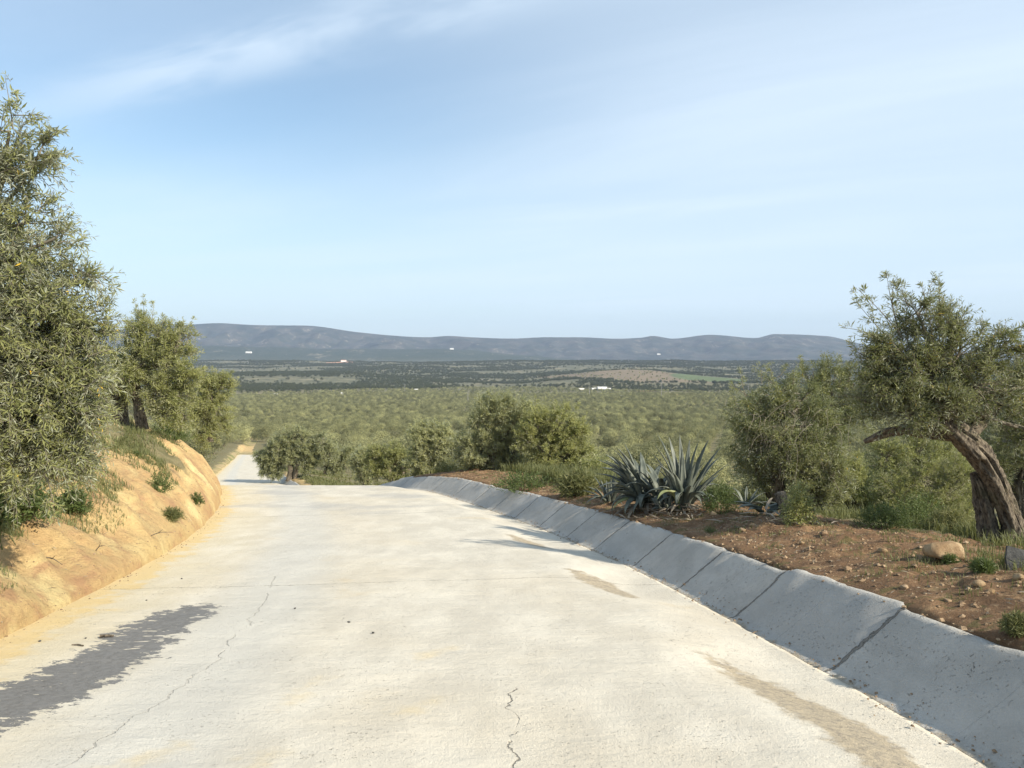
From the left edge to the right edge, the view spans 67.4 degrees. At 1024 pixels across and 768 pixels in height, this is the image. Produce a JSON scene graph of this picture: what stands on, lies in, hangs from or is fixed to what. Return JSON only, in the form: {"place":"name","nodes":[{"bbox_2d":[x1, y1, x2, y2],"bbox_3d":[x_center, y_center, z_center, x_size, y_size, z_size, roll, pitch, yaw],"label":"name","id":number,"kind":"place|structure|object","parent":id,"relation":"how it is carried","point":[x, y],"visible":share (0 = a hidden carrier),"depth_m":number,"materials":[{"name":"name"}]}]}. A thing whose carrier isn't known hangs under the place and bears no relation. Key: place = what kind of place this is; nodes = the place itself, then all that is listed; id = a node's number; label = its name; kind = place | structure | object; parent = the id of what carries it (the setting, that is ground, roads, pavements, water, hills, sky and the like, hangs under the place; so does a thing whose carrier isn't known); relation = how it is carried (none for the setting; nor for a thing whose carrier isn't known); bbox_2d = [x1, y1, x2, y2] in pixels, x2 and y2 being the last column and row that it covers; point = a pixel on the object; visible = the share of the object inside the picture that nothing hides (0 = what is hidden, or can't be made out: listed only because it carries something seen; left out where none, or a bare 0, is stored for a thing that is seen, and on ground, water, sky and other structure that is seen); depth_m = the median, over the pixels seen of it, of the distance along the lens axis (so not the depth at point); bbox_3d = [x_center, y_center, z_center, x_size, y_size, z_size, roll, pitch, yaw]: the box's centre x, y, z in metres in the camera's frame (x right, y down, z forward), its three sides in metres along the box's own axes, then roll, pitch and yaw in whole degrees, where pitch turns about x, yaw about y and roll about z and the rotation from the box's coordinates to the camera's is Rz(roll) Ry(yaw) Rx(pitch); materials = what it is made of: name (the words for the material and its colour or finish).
{"place":"outdoors","nodes":[
{"label":"outdoors","id":0,"kind":"place"},
{"bbox_2d":[0,455,988,767],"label":"road","id":1,"kind":"structure","parent":0,"point":[468,635],"depth_m":5.21,"materials":[{"name":"concrete"}]},
{"bbox_2d":[100,634,113,637],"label":"twig","id":2,"kind":"object","parent":1,"relation":"on","point":[105,635],"visible":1,"depth_m":5.83,"materials":[{"name":"brown wood"}]},
{"bbox_2d":[0,323,1023,761],"bbox_3d":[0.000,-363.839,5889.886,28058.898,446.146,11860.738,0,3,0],"label":"ground","id":3,"kind":"structure","parent":0,"point":[138,505],"depth_m":11.49,"materials":[{"name":"brown soil"}]},
{"bbox_2d":[0,476,65,528],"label":"weed clump","id":4,"kind":"object","parent":3,"relation":"on","point":[36,504],"visible":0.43,"depth_m":7.73,"materials":[{"name":"green plant"}]},
{"bbox_2d":[0,71,139,528],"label":"olive tree","id":5,"kind":"object","parent":3,"relation":"on","point":[50,386],"visible":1,"depth_m":5.94,"materials":[{"name":"green plant"}]},
{"bbox_2d":[53,485,93,514],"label":"weed clump","id":6,"kind":"object","parent":3,"relation":"on","point":[77,504],"visible":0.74,"depth_m":9.13,"materials":[{"name":"green plant"}]},
{"bbox_2d":[98,293,206,432],"bbox_3d":[-8.573,-0.476,18.063,3.187,3.305,1.886,0,3,0],"label":"olive tree","id":7,"kind":"object","parent":3,"relation":"on","point":[150,373],"visible":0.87,"depth_m":17.74,"materials":[{"name":"green plant"}]},
{"bbox_2d":[146,471,176,492],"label":"weed clump","id":8,"kind":"object","parent":3,"relation":"on","point":[158,480],"visible":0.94,"depth_m":12.28,"materials":[{"name":"green plant"}]},
{"bbox_2d":[150,416,195,441],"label":"weed clump","id":9,"kind":"object","parent":3,"relation":"on","point":[178,436],"visible":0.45,"depth_m":20.14,"materials":[{"name":"green plant"}]},
{"bbox_2d":[161,505,186,522],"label":"weed clump","id":10,"kind":"object","parent":3,"relation":"on","point":[174,513],"visible":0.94,"depth_m":11.48,"materials":[{"name":"green plant"}]},
{"bbox_2d":[173,429,199,448],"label":"olive tree","id":11,"kind":"object","parent":3,"relation":"on","point":[189,437],"visible":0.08,"depth_m":114.51,"materials":[{"name":"green plant"}]},
{"bbox_2d":[190,491,204,504],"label":"weed clump","id":12,"kind":"object","parent":3,"relation":"on","point":[197,498],"visible":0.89,"depth_m":14.40,"materials":[{"name":"green plant"}]},
{"bbox_2d":[186,433,217,463],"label":"olive tree","id":13,"kind":"object","parent":3,"relation":"on","point":[203,453],"visible":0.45,"depth_m":108.28,"materials":[{"name":"green plant"}]},
{"bbox_2d":[182,365,241,451],"bbox_3d":[-10.280,0.911,26.142,2.163,3.156,1.676,0,3,0],"label":"olive tree","id":14,"kind":"object","parent":3,"relation":"on","point":[211,422],"visible":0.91,"depth_m":25.88,"materials":[{"name":"green plant"}]},
{"bbox_2d":[208,434,227,453],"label":"olive tree","id":15,"kind":"object","parent":3,"relation":"on","point":[218,447],"visible":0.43,"depth_m":163.61,"materials":[{"name":"green plant"}]},
{"bbox_2d":[216,431,234,445],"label":"olive tree","id":16,"kind":"object","parent":3,"relation":"on","point":[231,437],"visible":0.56,"depth_m":211.18,"materials":[{"name":"green plant"}]},
{"bbox_2d":[251,423,341,481],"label":"olive tree","id":17,"kind":"object","parent":3,"relation":"on","point":[275,455],"visible":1,"depth_m":67.92,"materials":[{"name":"green plant"}]},
{"bbox_2d":[324,433,340,441],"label":"olive tree","id":18,"kind":"object","parent":3,"relation":"on","point":[333,436],"visible":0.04,"depth_m":155.51,"materials":[{"name":"green plant"}]},
{"bbox_2d":[317,442,355,477],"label":"olive tree","id":19,"kind":"object","parent":3,"relation":"on","point":[338,469],"visible":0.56,"depth_m":78.12,"materials":[{"name":"green plant"}]},
{"bbox_2d":[331,436,347,444],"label":"olive tree","id":20,"kind":"object","parent":3,"relation":"on","point":[342,439],"visible":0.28,"depth_m":215.71,"materials":[{"name":"green plant"}]},
{"bbox_2d":[337,439,362,471],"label":"olive tree","id":21,"kind":"object","parent":3,"relation":"on","point":[348,441],"visible":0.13,"depth_m":106.29,"materials":[{"name":"green plant"}]},
{"bbox_2d":[343,436,359,445],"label":"olive tree","id":22,"kind":"object","parent":3,"relation":"on","point":[354,438],"visible":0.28,"depth_m":208.24,"materials":[{"name":"green plant"}]},
{"bbox_2d":[347,439,373,456],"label":"olive tree","id":23,"kind":"object","parent":3,"relation":"on","point":[363,440],"visible":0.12,"depth_m":139.25,"materials":[{"name":"green plant"}]},
{"bbox_2d":[345,443,382,484],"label":"olive tree","id":24,"kind":"object","parent":3,"relation":"on","point":[355,462],"visible":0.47,"depth_m":47.02,"materials":[{"name":"green plant"}]},
{"bbox_2d":[360,438,414,483],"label":"olive tree","id":25,"kind":"object","parent":3,"relation":"on","point":[382,460],"visible":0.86,"depth_m":39.99,"materials":[{"name":"green plant"}]},
{"bbox_2d":[381,435,413,469],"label":"olive tree","id":26,"kind":"object","parent":3,"relation":"on","point":[406,443],"visible":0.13,"depth_m":90.17,"materials":[{"name":"green plant"}]},
{"bbox_2d":[399,418,468,476],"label":"olive tree","id":27,"kind":"object","parent":3,"relation":"on","point":[429,453],"visible":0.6,"depth_m":29.84,"materials":[{"name":"green plant"}]},
{"bbox_2d":[435,460,461,471],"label":"weed clump","id":28,"kind":"object","parent":3,"relation":"on","point":[446,466],"visible":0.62,"depth_m":27.04,"materials":[{"name":"green plant"}]},
{"bbox_2d":[443,388,539,471],"bbox_3d":[-0.620,2.075,25.108,3.328,3.909,2.056,0,3,0],"label":"olive tree","id":29,"kind":"object","parent":3,"relation":"on","point":[486,446],"visible":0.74,"depth_m":24.82,"materials":[{"name":"green plant"}]},
{"bbox_2d":[0,410,1023,612],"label":"grass","id":30,"kind":"structure","parent":3,"relation":"on","point":[842,513],"depth_m":10.98,"materials":[{"name":"green plant"}]},
{"bbox_2d":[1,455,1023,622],"bbox_3d":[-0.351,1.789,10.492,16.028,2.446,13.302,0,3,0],"label":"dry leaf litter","id":31,"kind":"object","parent":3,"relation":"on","point":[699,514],"visible":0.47,"depth_m":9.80,"materials":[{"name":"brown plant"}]},
{"bbox_2d":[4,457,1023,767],"bbox_3d":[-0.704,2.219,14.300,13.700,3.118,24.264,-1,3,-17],"label":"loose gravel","id":32,"kind":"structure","parent":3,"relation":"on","point":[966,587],"depth_m":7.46,"materials":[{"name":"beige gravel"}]},
{"bbox_2d":[488,468,556,493],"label":"weed clump","id":33,"kind":"object","parent":3,"relation":"on","point":[519,481],"visible":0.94,"depth_m":17.70,"materials":[{"name":"green plant"}]},
{"bbox_2d":[507,395,603,468],"bbox_3d":[1.458,2.070,24.112,3.235,3.551,1.872,0,3,0],"label":"olive tree","id":34,"kind":"object","parent":3,"relation":"on","point":[547,434],"visible":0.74,"depth_m":23.86,"materials":[{"name":"green plant"}]},
{"bbox_2d":[102,359,1023,392],"bbox_3d":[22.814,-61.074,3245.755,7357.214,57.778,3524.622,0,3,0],"label":"distant evergreen scrub","id":35,"kind":"object","parent":3,"relation":"on","point":[394,379],"visible":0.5,"depth_m":2916.24,"materials":[{"name":"green plant"}]},
{"bbox_2d":[109,368,1023,454],"bbox_3d":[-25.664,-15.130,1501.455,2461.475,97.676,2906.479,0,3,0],"label":"distant olive grove","id":36,"kind":"object","parent":3,"relation":"on","point":[392,414],"visible":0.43,"depth_m":683.43,"materials":[{"name":"green plant"}]},
{"bbox_2d":[549,465,601,497],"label":"weed clump","id":37,"kind":"object","parent":3,"relation":"on","point":[578,482],"visible":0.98,"depth_m":15.24,"materials":[{"name":"green plant"}]},
{"bbox_2d":[572,450,618,473],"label":"shrub","id":38,"kind":"object","parent":3,"relation":"on","point":[593,464],"visible":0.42,"depth_m":21.03,"materials":[{"name":"green plant"}]},
{"bbox_2d":[583,474,624,503],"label":"agave","id":39,"kind":"object","parent":3,"relation":"on","point":[610,497],"visible":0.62,"depth_m":13.48,"materials":[{"name":"green plant"}]},
{"bbox_2d":[598,448,628,471],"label":"olive tree","id":40,"kind":"object","parent":3,"relation":"on","point":[612,454],"visible":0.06,"depth_m":69.07,"materials":[{"name":"green plant"}]},
{"bbox_2d":[612,445,629,457],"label":"olive tree","id":41,"kind":"object","parent":3,"relation":"on","point":[615,447],"visible":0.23,"depth_m":167.39,"materials":[{"name":"green plant"}]},
{"bbox_2d":[617,442,632,449],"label":"olive tree","id":42,"kind":"object","parent":3,"relation":"on","point":[623,445],"visible":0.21,"depth_m":215.44,"materials":[{"name":"green plant"}]},
{"bbox_2d":[595,443,667,516],"bbox_3d":[2.136,1.541,12.265,1.622,1.237,1.292,0,3,0],"label":"agave","id":43,"kind":"object","parent":3,"relation":"on","point":[628,473],"visible":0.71,"depth_m":12.09,"materials":[{"name":"green plant"}]},
{"bbox_2d":[617,441,672,475],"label":"olive tree","id":44,"kind":"object","parent":3,"relation":"on","point":[637,457],"visible":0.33,"depth_m":95.13,"materials":[{"name":"green plant"}]},
{"bbox_2d":[625,456,667,478],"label":"olive tree","id":45,"kind":"object","parent":3,"relation":"on","point":[660,473],"visible":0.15,"depth_m":83.73,"materials":[{"name":"green plant"}]},
{"bbox_2d":[636,447,658,464],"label":"olive tree","id":46,"kind":"object","parent":3,"relation":"on","point":[649,453],"visible":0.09,"depth_m":158.28,"materials":[{"name":"green plant"}]},
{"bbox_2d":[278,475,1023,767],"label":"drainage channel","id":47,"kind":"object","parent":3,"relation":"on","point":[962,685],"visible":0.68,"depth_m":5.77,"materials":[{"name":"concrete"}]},
{"bbox_2d":[617,460,704,512],"bbox_3d":[2.304,1.564,12.083,1.371,0.828,1.339,1,3,23],"label":"agave","id":48,"kind":"object","parent":3,"relation":"on","point":[656,481],"visible":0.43,"depth_m":11.99,"materials":[{"name":"green plant"}]},
{"bbox_2d":[655,442,678,458],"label":"olive tree","id":49,"kind":"object","parent":3,"relation":"on","point":[668,445],"visible":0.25,"depth_m":183.98,"materials":[{"name":"green plant"}]},
{"bbox_2d":[652,495,682,511],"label":"agave","id":50,"kind":"object","parent":3,"relation":"on","point":[669,503],"visible":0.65,"depth_m":11.41,"materials":[{"name":"green plant"}]},
{"bbox_2d":[661,439,685,453],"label":"olive tree","id":51,"kind":"object","parent":3,"relation":"on","point":[675,446],"visible":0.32,"depth_m":211.33,"materials":[{"name":"green plant"}]},
{"bbox_2d":[662,454,684,474],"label":"olive tree","id":52,"kind":"object","parent":3,"relation":"on","point":[677,455],"visible":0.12,"depth_m":121.00,"materials":[{"name":"green plant"}]},
{"bbox_2d":[645,434,729,514],"bbox_3d":[2.620,1.377,11.392,0.959,1.241,1.125,3,4,45],"label":"agave","id":53,"kind":"object","parent":3,"relation":"on","point":[685,489],"visible":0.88,"depth_m":11.41,"materials":[{"name":"green plant"}]},
{"bbox_2d":[685,447,703,464],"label":"olive tree","id":54,"kind":"object","parent":3,"relation":"on","point":[696,454],"visible":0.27,"depth_m":175.07,"materials":[{"name":"green plant"}]},
{"bbox_2d":[685,443,710,457],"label":"olive tree","id":55,"kind":"object","parent":3,"relation":"on","point":[700,449],"visible":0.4,"depth_m":201.11,"materials":[{"name":"green plant"}]},
{"bbox_2d":[702,525,716,533],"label":"weed clump","id":56,"kind":"object","parent":3,"relation":"on","point":[709,530],"visible":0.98,"depth_m":9.51,"materials":[{"name":"green plant"}]},
{"bbox_2d":[696,471,723,487],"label":"olive tree","id":57,"kind":"object","parent":3,"relation":"on","point":[716,479],"visible":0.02,"depth_m":58.15,"materials":[{"name":"green plant"}]},
{"bbox_2d":[702,451,729,464],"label":"olive tree","id":58,"kind":"object","parent":3,"relation":"on","point":[716,455],"visible":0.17,"depth_m":154.88,"materials":[{"name":"green plant"}]},
{"bbox_2d":[699,458,733,488],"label":"olive tree","id":59,"kind":"object","parent":3,"relation":"on","point":[714,468],"visible":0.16,"depth_m":86.99,"materials":[{"name":"green plant"}]},
{"bbox_2d":[693,457,741,487],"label":"olive tree","id":60,"kind":"object","parent":3,"relation":"on","point":[712,472],"visible":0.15,"depth_m":73.68,"materials":[{"name":"green plant"}]},
{"bbox_2d":[696,478,741,513],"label":"weed clump","id":61,"kind":"object","parent":3,"relation":"on","point":[717,497],"visible":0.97,"depth_m":10.71,"materials":[{"name":"green plant"}]},
{"bbox_2d":[713,445,739,466],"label":"olive tree","id":62,"kind":"object","parent":3,"relation":"on","point":[721,450],"visible":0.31,"depth_m":180.22,"materials":[{"name":"green plant"}]},
{"bbox_2d":[724,449,770,493],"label":"olive tree","id":63,"kind":"object","parent":3,"relation":"on","point":[739,474],"visible":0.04,"depth_m":80.17,"materials":[{"name":"green plant"}]},
{"bbox_2d":[726,486,774,504],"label":"agave","id":64,"kind":"object","parent":3,"relation":"on","point":[752,498],"visible":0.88,"depth_m":11.90,"materials":[{"name":"green plant"}]},
{"bbox_2d":[734,498,791,515],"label":"agave","id":65,"kind":"object","parent":3,"relation":"on","point":[774,507],"visible":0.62,"depth_m":10.32,"materials":[{"name":"green plant"}]},
{"bbox_2d":[731,461,809,494],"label":"olive tree","id":66,"kind":"object","parent":3,"relation":"on","point":[746,481],"visible":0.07,"depth_m":66.43,"materials":[{"name":"green plant"}]},
{"bbox_2d":[774,491,790,515],"bbox_3d":[3.658,1.635,10.256,0.260,0.417,0.235,3,4,44],"label":"rock","id":67,"kind":"object","parent":3,"relation":"on","point":[779,495],"visible":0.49,"depth_m":10.23,"materials":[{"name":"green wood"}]},
{"bbox_2d":[719,361,865,505],"bbox_3d":[4.546,1.053,12.598,2.272,2.880,1.632,-1,3,-23],"label":"olive tree","id":68,"kind":"object","parent":3,"relation":"on","point":[787,438],"visible":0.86,"depth_m":12.45,"materials":[{"name":"green plant"}]},
{"bbox_2d":[777,479,820,525],"bbox_3d":[3.468,1.426,9.287,0.545,0.569,0.543,0,3,0],"label":"shrub","id":69,"kind":"object","parent":3,"relation":"on","point":[798,504],"visible":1,"depth_m":9.23,"materials":[{"name":"green plant"}]},
{"bbox_2d":[777,447,859,513],"bbox_3d":[4.889,1.705,12.336,1.340,1.446,0.994,0,3,0],"label":"olive shrub","id":70,"kind":"object","parent":3,"relation":"on","point":[828,488],"visible":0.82,"depth_m":12.15,"materials":[{"name":"green plant"}]},
{"bbox_2d":[782,351,886,453],"bbox_3d":[7.009,1.376,16.560,2.086,4.237,1.696,-2,3,-34],"label":"olive tree","id":71,"kind":"object","parent":3,"relation":"on","point":[822,375],"visible":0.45,"depth_m":16.38,"materials":[{"name":"green plant"}]},
{"bbox_2d":[844,566,851,570],"bbox_3d":[2.924,1.612,6.686,0.067,0.061,0.083,1,3,26],"label":"stone","id":72,"kind":"object","parent":3,"relation":"on","point":[846,568],"visible":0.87,"depth_m":6.66,"materials":[{"name":"beige stone"}]},
{"bbox_2d":[818,446,893,512],"bbox_3d":[6.969,2.265,15.576,1.957,2.015,1.149,0,3,0],"label":"olive tree","id":73,"kind":"object","parent":3,"relation":"on","point":[862,478],"visible":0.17,"depth_m":15.44,"materials":[{"name":"green plant"}]},
{"bbox_2d":[847,445,866,456],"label":"olive tree","id":74,"kind":"object","parent":3,"relation":"on","point":[856,449],"visible":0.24,"depth_m":204.97,"materials":[{"name":"green plant"}]},
{"bbox_2d":[860,447,876,462],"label":"olive tree","id":75,"kind":"object","parent":3,"relation":"on","point":[867,457],"visible":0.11,"depth_m":145.32,"materials":[{"name":"green plant"}]},
{"bbox_2d":[854,460,892,506],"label":"olive tree","id":76,"kind":"object","parent":3,"relation":"on","point":[875,473],"visible":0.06,"depth_m":55.83,"materials":[{"name":"green plant"}]},
{"bbox_2d":[877,548,887,552],"bbox_3d":[3.466,1.558,7.181,0.091,0.055,0.068,2,3,31],"label":"stone","id":77,"kind":"object","parent":3,"relation":"on","point":[883,550],"visible":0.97,"depth_m":7.16,"materials":[{"name":"stone"}]},
{"bbox_2d":[849,500,917,530],"bbox_3d":[4.674,1.636,9.696,0.773,0.361,0.758,0,3,0],"label":"weed clump","id":78,"kind":"object","parent":3,"relation":"on","point":[889,517],"visible":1,"depth_m":9.61,"materials":[{"name":"green plant"}]},
{"bbox_2d":[900,584,908,588],"bbox_3d":[3.000,1.557,5.872,0.065,0.048,0.061,-2,4,-43],"label":"stone","id":79,"kind":"object","parent":3,"relation":"on","point":[905,585],"visible":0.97,"depth_m":5.86,"materials":[{"name":"beige stone"}]},
{"bbox_2d":[862,435,973,514],"bbox_3d":[10.696,2.612,20.200,3.785,3.225,1.977,0,3,0],"label":"olive tree","id":80,"kind":"object","parent":3,"relation":"on","point":[885,453],"visible":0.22,"depth_m":19.91,"materials":[{"name":"green plant"}]},
{"bbox_2d":[887,487,950,527],"bbox_3d":[5.555,1.686,10.486,0.946,0.605,0.947,0,3,0],"label":"weed clump","id":81,"kind":"object","parent":3,"relation":"on","point":[917,512],"visible":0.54,"depth_m":10.43,"materials":[{"name":"green plant"}]},
{"bbox_2d":[914,554,924,559],"bbox_3d":[3.607,1.541,6.791,0.078,0.061,0.104,1,3,15],"label":"stone","id":82,"kind":"object","parent":3,"relation":"on","point":[919,556],"visible":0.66,"depth_m":6.77,"materials":[{"name":"stone"}]},
{"bbox_2d":[864,443,975,524],"bbox_3d":[6.987,1.852,12.894,2.148,1.860,1.137,0,3,0],"label":"olive shrub","id":83,"kind":"object","parent":3,"relation":"on","point":[944,487],"visible":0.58,"depth_m":12.80,"materials":[{"name":"green plant"}]},
{"bbox_2d":[831,270,1023,543],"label":"olive tree","id":84,"kind":"object","parent":3,"relation":"on","point":[934,400],"visible":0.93,"depth_m":8.32,"materials":[{"name":"green plant"}]},
{"bbox_2d":[922,541,965,559],"bbox_3d":[3.761,1.436,6.621,0.385,0.165,0.254,-1,3,-27],"label":"boulder","id":85,"kind":"object","parent":3,"relation":"on","point":[939,550],"visible":0.88,"depth_m":6.56,"materials":[{"name":"stone"}]},
{"bbox_2d":[919,502,974,533],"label":"weed clump","id":86,"kind":"object","parent":3,"relation":"on","point":[951,514],"visible":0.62,"depth_m":9.64,"materials":[{"name":"green plant"}]},
{"bbox_2d":[941,551,961,564],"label":"weed clump","id":87,"kind":"object","parent":3,"relation":"on","point":[948,558],"visible":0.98,"depth_m":6.47,"materials":[{"name":"green plant"}]},
{"bbox_2d":[972,579,985,586],"bbox_3d":[3.371,1.440,5.548,0.086,0.052,0.075,1,3,12],"label":"stone","id":88,"kind":"object","parent":3,"relation":"on","point":[976,583],"visible":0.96,"depth_m":5.53,"materials":[{"name":"stone"}]},
{"bbox_2d":[966,556,998,574],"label":"weed clump","id":89,"kind":"object","parent":3,"relation":"on","point":[982,564],"visible":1,"depth_m":5.87,"materials":[{"name":"green plant"}]},
{"bbox_2d":[967,408,1023,520],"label":"olive tree","id":90,"kind":"object","parent":3,"relation":"on","point":[1009,464],"visible":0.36,"depth_m":14.01,"materials":[{"name":"green plant"}]},
{"bbox_2d":[995,609,1023,637],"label":"weed clump","id":91,"kind":"object","parent":3,"relation":"on","point":[1013,622],"visible":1,"depth_m":4.55,"materials":[{"name":"green plant"}]},
{"bbox_2d":[1005,546,1023,570],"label":"concrete slab","id":92,"kind":"structure","parent":3,"relation":"on","point":[1012,554],"depth_m":6.06,"materials":[{"name":"grey concrete"}]},
{"bbox_2d":[1012,573,1023,579],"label":"stone","id":93,"kind":"object","parent":3,"relation":"on","point":[1015,576],"visible":0.98,"depth_m":5.53,"materials":[{"name":"stone"}]},
{"bbox_2d":[0,0,1023,350],"label":"sky","id":94,"kind":"structure","parent":0,"point":[509,169],"materials":[{"name":"blue"}]}
]}

